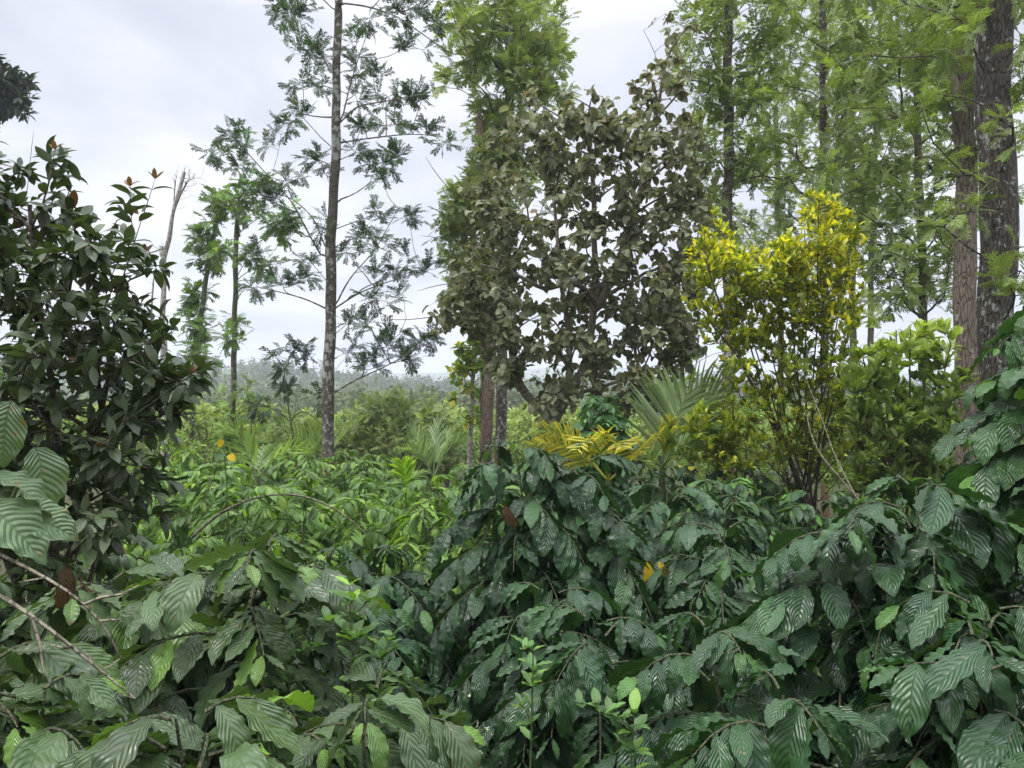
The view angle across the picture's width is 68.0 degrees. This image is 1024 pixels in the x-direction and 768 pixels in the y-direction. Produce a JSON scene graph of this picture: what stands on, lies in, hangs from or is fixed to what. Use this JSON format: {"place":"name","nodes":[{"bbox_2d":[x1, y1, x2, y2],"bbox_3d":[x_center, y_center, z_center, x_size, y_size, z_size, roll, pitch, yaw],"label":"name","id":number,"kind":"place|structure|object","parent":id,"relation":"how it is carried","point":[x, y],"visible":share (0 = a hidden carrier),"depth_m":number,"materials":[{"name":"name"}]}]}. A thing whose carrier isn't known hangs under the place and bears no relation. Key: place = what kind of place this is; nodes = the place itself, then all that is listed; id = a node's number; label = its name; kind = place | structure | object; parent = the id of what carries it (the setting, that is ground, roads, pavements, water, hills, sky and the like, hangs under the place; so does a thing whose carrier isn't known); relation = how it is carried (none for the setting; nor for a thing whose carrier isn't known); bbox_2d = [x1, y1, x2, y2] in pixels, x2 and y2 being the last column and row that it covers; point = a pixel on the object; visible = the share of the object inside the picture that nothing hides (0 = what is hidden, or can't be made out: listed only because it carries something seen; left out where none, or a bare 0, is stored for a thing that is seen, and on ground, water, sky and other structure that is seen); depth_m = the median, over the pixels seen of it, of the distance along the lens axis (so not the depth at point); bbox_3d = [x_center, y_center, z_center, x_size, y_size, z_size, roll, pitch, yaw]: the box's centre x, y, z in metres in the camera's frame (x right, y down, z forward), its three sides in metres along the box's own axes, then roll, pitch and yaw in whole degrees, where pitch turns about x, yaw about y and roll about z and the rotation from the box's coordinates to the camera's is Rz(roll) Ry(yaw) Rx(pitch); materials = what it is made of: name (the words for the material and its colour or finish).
{"place":"outdoors","nodes":[
{"label":"outdoors","id":0,"kind":"place"},
{"bbox_2d":[0,367,950,767],"bbox_3d":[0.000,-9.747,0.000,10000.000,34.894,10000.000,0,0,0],"label":"ground","id":1,"kind":"structure","parent":0,"point":[542,373],"depth_m":37.38,"materials":[{"name":"green plant"}]},
{"bbox_2d":[0,54,40,124],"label":"dark round tree","id":2,"kind":"object","parent":1,"relation":"on","point":[15,100],"visible":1,"depth_m":21.16,"materials":[{"name":"green plant"}]},
{"bbox_2d":[0,363,78,564],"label":"broad leaved plant","id":3,"kind":"object","parent":1,"relation":"on","point":[35,518],"visible":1,"depth_m":1.72,"materials":[{"name":"green plant"}]},
{"bbox_2d":[0,556,108,767],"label":"coffee bush","id":4,"kind":"object","parent":1,"relation":"on","point":[52,568],"visible":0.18,"depth_m":2.90,"materials":[{"name":"green plant"}]},
{"bbox_2d":[0,582,124,709],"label":"coffee bush","id":5,"kind":"object","parent":1,"relation":"on","point":[42,589],"visible":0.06,"depth_m":3.16,"materials":[{"name":"green plant"}]},
{"bbox_2d":[0,505,126,647],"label":"coffee bush","id":6,"kind":"object","parent":1,"relation":"on","point":[105,569],"visible":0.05,"depth_m":4.61,"materials":[{"name":"green plant"}]},
{"bbox_2d":[0,640,151,767],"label":"coffee bush","id":7,"kind":"object","parent":1,"relation":"on","point":[31,737],"visible":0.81,"depth_m":1.72,"materials":[{"name":"green plant"}]},
{"bbox_2d":[6,509,156,646],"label":"coffee bush","id":8,"kind":"object","parent":1,"relation":"on","point":[127,561],"visible":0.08,"depth_m":4.83,"materials":[{"name":"green plant"}]},
{"bbox_2d":[0,132,216,634],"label":"dark shrub","id":9,"kind":"object","parent":1,"relation":"on","point":[121,419],"visible":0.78,"depth_m":3.00,"materials":[{"name":"green plant"}]},
{"bbox_2d":[4,685,314,767],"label":"coffee bush","id":10,"kind":"object","parent":1,"relation":"on","point":[271,724],"visible":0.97,"depth_m":1.50,"materials":[{"name":"green plant"}]},
{"bbox_2d":[0,593,135,698],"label":"bare branch","id":11,"kind":"object","parent":10,"relation":"attached to","point":[33,619],"visible":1,"depth_m":1.50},
{"bbox_2d":[0,552,138,671],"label":"bare branch","id":12,"kind":"object","parent":10,"relation":"attached to","point":[43,577],"visible":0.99,"depth_m":1.61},
{"bbox_2d":[115,418,207,508],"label":"shrub","id":13,"kind":"object","parent":1,"relation":"on","point":[170,443],"visible":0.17,"depth_m":13.21,"materials":[{"name":"green plant"}]},
{"bbox_2d":[153,164,205,473],"bbox_3d":[-6.230,-0.816,14.581,1.091,6.938,0.749,0,0,27],"label":"dead tree","id":14,"kind":"object","parent":1,"relation":"on","point":[176,200],"visible":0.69,"depth_m":14.47,"materials":[{"name":"grey plant"}]},
{"bbox_2d":[132,449,235,557],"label":"coffee bush","id":15,"kind":"object","parent":1,"relation":"on","point":[186,459],"visible":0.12,"depth_m":9.22,"materials":[{"name":"green plant"}]},
{"bbox_2d":[104,469,267,582],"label":"coffee bush","id":16,"kind":"object","parent":1,"relation":"on","point":[137,550],"visible":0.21,"depth_m":6.36,"materials":[{"name":"green plant"}]},
{"bbox_2d":[155,382,223,487],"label":"shrub","id":17,"kind":"object","parent":1,"relation":"on","point":[199,423],"visible":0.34,"depth_m":14.98,"materials":[{"name":"green plant"}]},
{"bbox_2d":[0,534,390,767],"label":"coffee bush","id":18,"kind":"object","parent":1,"relation":"on","point":[155,617],"visible":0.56,"depth_m":2.09,"materials":[{"name":"green plant"}]},
{"bbox_2d":[127,537,267,628],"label":"coffee bush","id":19,"kind":"object","parent":1,"relation":"on","point":[160,546],"visible":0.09,"depth_m":4.23,"materials":[{"name":"green plant"}]},
{"bbox_2d":[173,184,239,462],"bbox_3d":[-7.659,-0.990,18.935,1.604,7.971,2.079,0,0,0],"label":"silver oak","id":20,"kind":"object","parent":1,"relation":"on","point":[198,335],"visible":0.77,"depth_m":18.86,"materials":[{"name":"green plant"}]},
{"bbox_2d":[59,544,384,767],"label":"coffee bush","id":21,"kind":"object","parent":1,"relation":"on","point":[200,672],"visible":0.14,"depth_m":2.46,"materials":[{"name":"green plant"}]},
{"bbox_2d":[165,464,279,561],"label":"coffee bush","id":22,"kind":"object","parent":1,"relation":"on","point":[247,479],"visible":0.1,"depth_m":6.76,"materials":[{"name":"green plant"}]},
{"bbox_2d":[166,453,283,538],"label":"coffee bush","id":23,"kind":"object","parent":1,"relation":"on","point":[268,479],"visible":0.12,"depth_m":9.14,"materials":[{"name":"green plant"}]},
{"bbox_2d":[206,436,246,558],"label":"weed","id":24,"kind":"object","parent":1,"relation":"on","point":[230,456],"visible":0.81,"depth_m":5.00,"materials":[{"name":"green plant"}]},
{"bbox_2d":[159,482,315,582],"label":"coffee bush","id":25,"kind":"object","parent":1,"relation":"on","point":[254,508],"visible":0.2,"depth_m":5.16,"materials":[{"name":"green plant"}]},
{"bbox_2d":[186,373,299,482],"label":"shrub","id":26,"kind":"object","parent":1,"relation":"on","point":[250,397],"visible":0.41,"depth_m":17.00,"materials":[{"name":"green plant"}]},
{"bbox_2d":[200,163,309,504],"bbox_3d":[-5.716,-1.012,16.908,2.108,7.686,2.954,0,0,-41],"label":"silver oak","id":27,"kind":"object","parent":1,"relation":"on","point":[238,211],"visible":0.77,"depth_m":16.92,"materials":[{"name":"green plant"}]},
{"bbox_2d":[219,418,315,498],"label":"palm","id":28,"kind":"object","parent":1,"relation":"on","point":[249,441],"visible":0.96,"depth_m":8.22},
{"bbox_2d":[235,445,311,527],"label":"coffee bush","id":29,"kind":"object","parent":1,"relation":"on","point":[283,469],"visible":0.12,"depth_m":11.92,"materials":[{"name":"green plant"}]},
{"bbox_2d":[191,494,365,538],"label":"arching twig","id":30,"kind":"object","parent":1,"relation":"on","point":[212,519],"visible":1,"depth_m":4.00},
{"bbox_2d":[215,485,341,621],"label":"coffee bush","id":31,"kind":"object","parent":1,"relation":"on","point":[313,515],"visible":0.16,"depth_m":5.57,"materials":[{"name":"green plant"}]},
{"bbox_2d":[247,605,327,690],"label":"seedling","id":32,"kind":"object","parent":1,"relation":"on","point":[319,635],"visible":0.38,"depth_m":2.15,"materials":[{"name":"green plant"}]},
{"bbox_2d":[237,333,338,472],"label":"feathery sapling","id":33,"kind":"object","parent":1,"relation":"on","point":[284,387],"visible":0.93,"depth_m":13.36,"materials":[{"name":"green plant"}]},
{"bbox_2d":[255,405,321,481],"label":"shrub","id":34,"kind":"object","parent":1,"relation":"on","point":[285,410],"visible":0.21,"depth_m":18.94,"materials":[{"name":"green plant"}]},
{"bbox_2d":[185,546,426,735],"bbox_3d":[-0.992,1.443,3.590,1.112,1.193,1.561,0,0,24],"label":"coffee bush","id":35,"kind":"object","parent":1,"relation":"on","point":[370,581],"visible":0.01,"depth_m":3.71,"materials":[{"name":"green plant"}]},
{"bbox_2d":[267,452,350,540],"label":"coffee bush","id":36,"kind":"object","parent":1,"relation":"on","point":[320,464],"visible":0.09,"depth_m":9.23,"materials":[{"name":"green plant"}]},
{"bbox_2d":[262,469,359,558],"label":"coffee bush","id":37,"kind":"object","parent":1,"relation":"on","point":[310,478],"visible":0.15,"depth_m":7.23,"materials":[{"name":"green plant"}]},
{"bbox_2d":[283,401,369,471],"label":"palm","id":38,"kind":"object","parent":1,"relation":"on","point":[302,432],"visible":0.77,"depth_m":14.70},
{"bbox_2d":[189,0,465,483],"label":"silver oak","id":39,"kind":"object","parent":1,"relation":"on","point":[331,256],"visible":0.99,"depth_m":12.94,"materials":[{"name":"green plant"}]},
{"bbox_2d":[301,450,368,504],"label":"coffee bush","id":40,"kind":"object","parent":1,"relation":"on","point":[345,455],"visible":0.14,"depth_m":12.30,"materials":[{"name":"green plant"}]},
{"bbox_2d":[317,576,379,737],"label":"seedling","id":41,"kind":"object","parent":1,"relation":"on","point":[354,631],"visible":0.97,"depth_m":2.05,"materials":[{"name":"green plant"}]},
{"bbox_2d":[306,460,396,546],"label":"coffee bush","id":42,"kind":"object","parent":1,"relation":"on","point":[371,472],"visible":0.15,"depth_m":9.41,"materials":[{"name":"green plant"}]},
{"bbox_2d":[223,660,484,767],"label":"coffee bush","id":43,"kind":"object","parent":1,"relation":"on","point":[451,740],"visible":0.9,"depth_m":1.82,"materials":[{"name":"dark green leaf"},{"name":"twig"}]},
{"bbox_2d":[304,493,403,575],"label":"coffee bush","id":44,"kind":"object","parent":1,"relation":"on","point":[373,536],"visible":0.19,"depth_m":5.31,"materials":[{"name":"green plant"}]},
{"bbox_2d":[316,477,424,558],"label":"coffee bush","id":45,"kind":"object","parent":1,"relation":"on","point":[389,488],"visible":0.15,"depth_m":6.80,"materials":[{"name":"green plant"}]},
{"bbox_2d":[344,454,402,520],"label":"coffee bush","id":46,"kind":"object","parent":1,"relation":"on","point":[385,461],"visible":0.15,"depth_m":12.04,"materials":[{"name":"green plant"}]},
{"bbox_2d":[359,625,404,710],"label":"seedling","id":47,"kind":"object","parent":1,"relation":"on","point":[383,650],"visible":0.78,"depth_m":2.09,"materials":[{"name":"green plant"}]},
{"bbox_2d":[319,384,466,490],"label":"shrub","id":48,"kind":"object","parent":1,"relation":"on","point":[358,437],"visible":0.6,"depth_m":17.95,"materials":[{"name":"green plant"}]},
{"bbox_2d":[325,543,479,742],"bbox_3d":[-0.588,1.513,4.010,1.503,1.367,1.322,0,0,-31],"label":"coffee bush","id":49,"kind":"object","parent":1,"relation":"on","point":[409,587],"visible":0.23,"depth_m":3.67,"materials":[{"name":"green plant"}]},
{"bbox_2d":[363,469,441,545],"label":"coffee bush","id":50,"kind":"object","parent":1,"relation":"on","point":[429,494],"visible":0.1,"depth_m":8.80,"materials":[{"name":"green plant"}]},
{"bbox_2d":[389,456,430,508],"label":"palm","id":51,"kind":"object","parent":1,"relation":"on","point":[403,469],"visible":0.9,"depth_m":7.56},
{"bbox_2d":[370,534,461,674],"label":"coffee bush","id":52,"kind":"object","parent":1,"relation":"on","point":[414,548],"visible":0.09,"depth_m":4.39,"materials":[{"name":"green plant"}]},
{"bbox_2d":[362,486,481,577],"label":"coffee bush","id":53,"kind":"object","parent":1,"relation":"on","point":[440,507],"visible":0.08,"depth_m":6.63,"materials":[{"name":"green plant"}]},
{"bbox_2d":[381,501,480,637],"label":"coffee bush","id":54,"kind":"object","parent":1,"relation":"on","point":[415,525],"visible":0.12,"depth_m":5.12,"materials":[{"name":"green plant"}]},
{"bbox_2d":[395,415,472,520],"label":"palm","id":55,"kind":"object","parent":1,"relation":"on","point":[424,448],"visible":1,"depth_m":8.99,"materials":[{"name":"plant"}]},
{"bbox_2d":[414,412,479,487],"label":"shrub","id":56,"kind":"object","parent":1,"relation":"on","point":[464,456],"visible":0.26,"depth_m":23.94,"materials":[{"name":"green plant"}]},
{"bbox_2d":[373,474,524,645],"bbox_3d":[-0.386,1.363,5.601,1.352,1.392,1.352,0,0,32],"label":"coffee bush","id":57,"kind":"object","parent":1,"relation":"on","point":[408,492],"visible":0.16,"depth_m":5.42,"materials":[{"name":"green plant"}]},
{"bbox_2d":[286,581,635,767],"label":"coffee bush","id":58,"kind":"object","parent":1,"relation":"on","point":[478,685],"visible":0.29,"depth_m":2.95,"materials":[{"name":"green plant"}]},
{"bbox_2d":[445,338,480,481],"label":"young light tree","id":59,"kind":"object","parent":1,"relation":"on","point":[468,357],"visible":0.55,"depth_m":15.64,"materials":[{"name":"green plant"}]},
{"bbox_2d":[0,346,951,452],"bbox_3d":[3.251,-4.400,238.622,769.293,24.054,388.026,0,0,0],"label":"forest","id":60,"kind":"object","parent":1,"relation":"on","point":[375,381],"visible":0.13,"depth_m":175.73,"materials":[{"name":"green plant"}]},
{"bbox_2d":[392,109,559,463],"bbox_3d":[-0.637,-1.212,13.821,3.211,7.550,1.908,0,0,0],"label":"red trunk tree","id":61,"kind":"object","parent":1,"relation":"on","point":[487,416],"visible":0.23,"depth_m":13.71,"materials":[{"name":"brown plant"}]},
{"bbox_2d":[467,334,485,462],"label":"slim red tree","id":62,"kind":"object","parent":1,"relation":"on","point":[478,390],"visible":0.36,"depth_m":14.85,"materials":[{"name":"brown plant"}]},
{"bbox_2d":[422,0,581,468],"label":"silver oak","id":63,"kind":"object","parent":1,"relation":"on","point":[510,29],"visible":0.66,"depth_m":13.80,"materials":[{"name":"green plant"}]},
{"bbox_2d":[447,468,557,577],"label":"coffee bush","id":64,"kind":"object","parent":1,"relation":"on","point":[512,476],"visible":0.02,"depth_m":5.88,"materials":[{"name":"green plant"}]},
{"bbox_2d":[506,411,547,468],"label":"distant shrub","id":65,"kind":"object","parent":1,"relation":"on","point":[526,435],"visible":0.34,"depth_m":27.53,"materials":[{"name":"green plant"}]},
{"bbox_2d":[511,635,552,767],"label":"seedling","id":66,"kind":"object","parent":1,"relation":"on","point":[531,680],"visible":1,"depth_m":2.16,"materials":[{"name":"green plant"}]},
{"bbox_2d":[404,441,667,767],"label":"coffee bush","id":67,"kind":"object","parent":1,"relation":"on","point":[571,548],"visible":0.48,"depth_m":3.57,"materials":[{"name":"green plant"}]},
{"bbox_2d":[422,10,719,519],"bbox_3d":[0.730,-1.079,8.813,3.508,6.543,2.131,0,0,0],"label":"round leaved tree","id":68,"kind":"object","parent":1,"relation":"on","point":[662,306],"visible":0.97,"depth_m":8.48,"materials":[{"name":"green plant"}]},
{"bbox_2d":[475,602,692,767],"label":"coffee bush","id":69,"kind":"object","parent":1,"relation":"on","point":[585,673],"visible":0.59,"depth_m":2.66,"materials":[{"name":"green plant"}]},
{"bbox_2d":[531,394,641,512],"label":"shrub","id":70,"kind":"object","parent":1,"relation":"on","point":[590,417],"visible":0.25,"depth_m":6.72,"materials":[{"name":"green plant"}]},
{"bbox_2d":[522,417,669,577],"bbox_3d":[0.681,1.139,6.080,1.194,1.720,0.768,0,0,8],"label":"palm","id":71,"kind":"object","parent":1,"relation":"on","point":[580,443],"visible":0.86,"depth_m":6.18,"materials":[{"name":"plant"}]},
{"bbox_2d":[575,687,653,767],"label":"seedling","id":72,"kind":"object","parent":1,"relation":"on","point":[632,745],"visible":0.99,"depth_m":2.00,"materials":[{"name":"green plant"}]},
{"bbox_2d":[613,452,705,558],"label":"coffee bush","id":73,"kind":"object","parent":1,"relation":"on","point":[688,479],"visible":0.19,"depth_m":7.94,"materials":[{"name":"green plant"}]},
{"bbox_2d":[607,483,757,656],"bbox_3d":[0.963,1.439,4.466,1.440,1.571,1.723,0,0,0],"label":"coffee bush","id":74,"kind":"object","parent":1,"relation":"on","point":[652,520],"visible":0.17,"depth_m":4.68,"materials":[{"name":"green plant"}]},
{"bbox_2d":[622,355,744,558],"bbox_3d":[1.716,0.894,7.018,1.517,2.350,0.843,0,0,-18],"label":"palm","id":75,"kind":"object","parent":1,"relation":"on","point":[669,440],"visible":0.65,"depth_m":7.14,"materials":[{"name":"plant"}]},
{"bbox_2d":[649,262,744,477],"bbox_3d":[2.720,0.199,10.994,1.500,4.321,1.939,0,0,0],"label":"yellow flecked tree","id":76,"kind":"object","parent":1,"relation":"on","point":[722,347],"visible":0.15,"depth_m":10.92,"materials":[{"name":"green plant"}]},
{"bbox_2d":[626,521,774,720],"bbox_3d":[0.957,1.299,3.566,1.098,1.287,1.141,0,0,0],"label":"coffee bush","id":77,"kind":"object","parent":1,"relation":"on","point":[712,589],"visible":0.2,"depth_m":3.49,"materials":[{"name":"green plant"}]},
{"bbox_2d":[646,403,758,491],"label":"shrub","id":78,"kind":"object","parent":1,"relation":"on","point":[703,472],"visible":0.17,"depth_m":16.86,"materials":[{"name":"green plant"}]},
{"bbox_2d":[626,478,781,608],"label":"coffee bush","id":79,"kind":"object","parent":1,"relation":"on","point":[764,514],"visible":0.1,"depth_m":5.27,"materials":[{"name":"green plant"}]},
{"bbox_2d":[639,463,780,570],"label":"coffee bush","id":80,"kind":"object","parent":1,"relation":"on","point":[766,482],"visible":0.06,"depth_m":6.92,"materials":[{"name":"green plant"}]},
{"bbox_2d":[668,480,789,611],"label":"coffee bush","id":81,"kind":"object","parent":1,"relation":"on","point":[731,489],"visible":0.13,"depth_m":5.17,"materials":[{"name":"green plant"}]},
{"bbox_2d":[595,611,888,767],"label":"coffee bush","id":82,"kind":"object","parent":1,"relation":"on","point":[743,729],"visible":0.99,"depth_m":2.08,"materials":[{"name":"green plant"}]},
{"bbox_2d":[629,0,859,507],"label":"silver oak","id":83,"kind":"object","parent":1,"relation":"on","point":[760,96],"visible":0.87,"depth_m":12.38,"materials":[{"name":"green plant"}]},
{"bbox_2d":[673,188,873,526],"bbox_3d":[2.438,0.105,6.993,2.064,3.842,1.233,0,0,0],"label":"yellow green shrub","id":84,"kind":"object","parent":1,"relation":"on","point":[784,266],"visible":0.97,"depth_m":6.80,"materials":[{"name":"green plant"}]},
{"bbox_2d":[731,496,825,556],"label":"coffee bush","id":85,"kind":"object","parent":1,"relation":"on","point":[782,504],"visible":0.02,"depth_m":5.39,"materials":[{"name":"green plant"}]},
{"bbox_2d":[690,0,872,485],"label":"silver oak","id":86,"kind":"object","parent":1,"relation":"on","point":[740,23],"visible":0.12,"depth_m":23.96,"materials":[{"name":"green plant"}]},
{"bbox_2d":[702,388,882,515],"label":"shrub","id":87,"kind":"object","parent":1,"relation":"on","point":[764,470],"visible":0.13,"depth_m":12.46,"materials":[{"name":"green plant"}]},
{"bbox_2d":[761,490,859,625],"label":"coffee bush","id":88,"kind":"object","parent":1,"relation":"on","point":[800,511],"visible":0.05,"depth_m":5.27,"materials":[{"name":"green plant"}]},
{"bbox_2d":[694,0,952,516],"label":"silver oak","id":89,"kind":"object","parent":1,"relation":"on","point":[824,131],"visible":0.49,"depth_m":14.70,"materials":[{"name":"green plant"}]},
{"bbox_2d":[661,504,1015,766],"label":"coffee bush","id":90,"kind":"object","parent":1,"relation":"on","point":[782,610],"visible":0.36,"depth_m":2.47,"materials":[{"name":"green plant"}]},
{"bbox_2d":[746,0,950,493],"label":"silver oak","id":91,"kind":"object","parent":1,"relation":"on","point":[853,278],"visible":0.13,"depth_m":19.93,"materials":[{"name":"green plant"}]},
{"bbox_2d":[790,1,948,463],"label":"silver oak","id":92,"kind":"object","parent":1,"relation":"on","point":[870,338],"visible":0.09,"depth_m":22.92,"materials":[{"name":"green plant"}]},
{"bbox_2d":[803,501,954,692],"bbox_3d":[1.722,1.199,3.458,1.274,1.432,1.490,0,0,0],"label":"coffee bush","id":93,"kind":"object","parent":1,"relation":"on","point":[818,653],"depth_m":3.19,"materials":[{"name":"green plant"}]},
{"bbox_2d":[803,375,954,516],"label":"shrub","id":94,"kind":"object","parent":1,"relation":"on","point":[824,467],"visible":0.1,"depth_m":11.78,"materials":[{"name":"green plant"}]},
{"bbox_2d":[833,317,979,516],"bbox_3d":[3.237,0.707,6.293,1.369,2.530,1.091,0,0,0],"label":"green shrub","id":95,"kind":"object","parent":1,"relation":"on","point":[901,451],"visible":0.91,"depth_m":6.07,"materials":[{"name":"green plant"}]},
{"bbox_2d":[793,473,1023,767],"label":"coffee bush","id":96,"kind":"object","parent":1,"relation":"on","point":[983,535],"visible":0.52,"depth_m":2.35,"materials":[{"name":"green plant"}]},
{"bbox_2d":[809,618,1023,767],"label":"coffee bush","id":97,"kind":"object","parent":1,"relation":"on","point":[920,695],"visible":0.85,"depth_m":1.85,"materials":[{"name":"green plant"}]},
{"bbox_2d":[809,0,1023,423],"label":"silver oak","id":98,"kind":"object","parent":1,"relation":"on","point":[922,287],"visible":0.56,"depth_m":13.45,"materials":[{"name":"green plant"}]},
{"bbox_2d":[811,0,1023,484],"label":"silver oak","id":99,"kind":"object","parent":1,"relation":"on","point":[958,68],"visible":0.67,"depth_m":9.16,"materials":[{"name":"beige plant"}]},
{"bbox_2d":[888,0,1023,483],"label":"silver oak","id":100,"kind":"object","parent":1,"relation":"on","point":[1001,256],"visible":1,"depth_m":7.26,"materials":[{"name":"green plant"}]},
{"bbox_2d":[929,288,1023,660],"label":"coffee bush","id":101,"kind":"object","parent":1,"relation":"on","point":[991,427],"visible":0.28,"depth_m":2.86,"materials":[{"name":"green plant"}]},
{"bbox_2d":[0,0,1023,373],"label":"sky","id":102,"kind":"structure","parent":0,"point":[127,86],"materials":[{"name":"white"}]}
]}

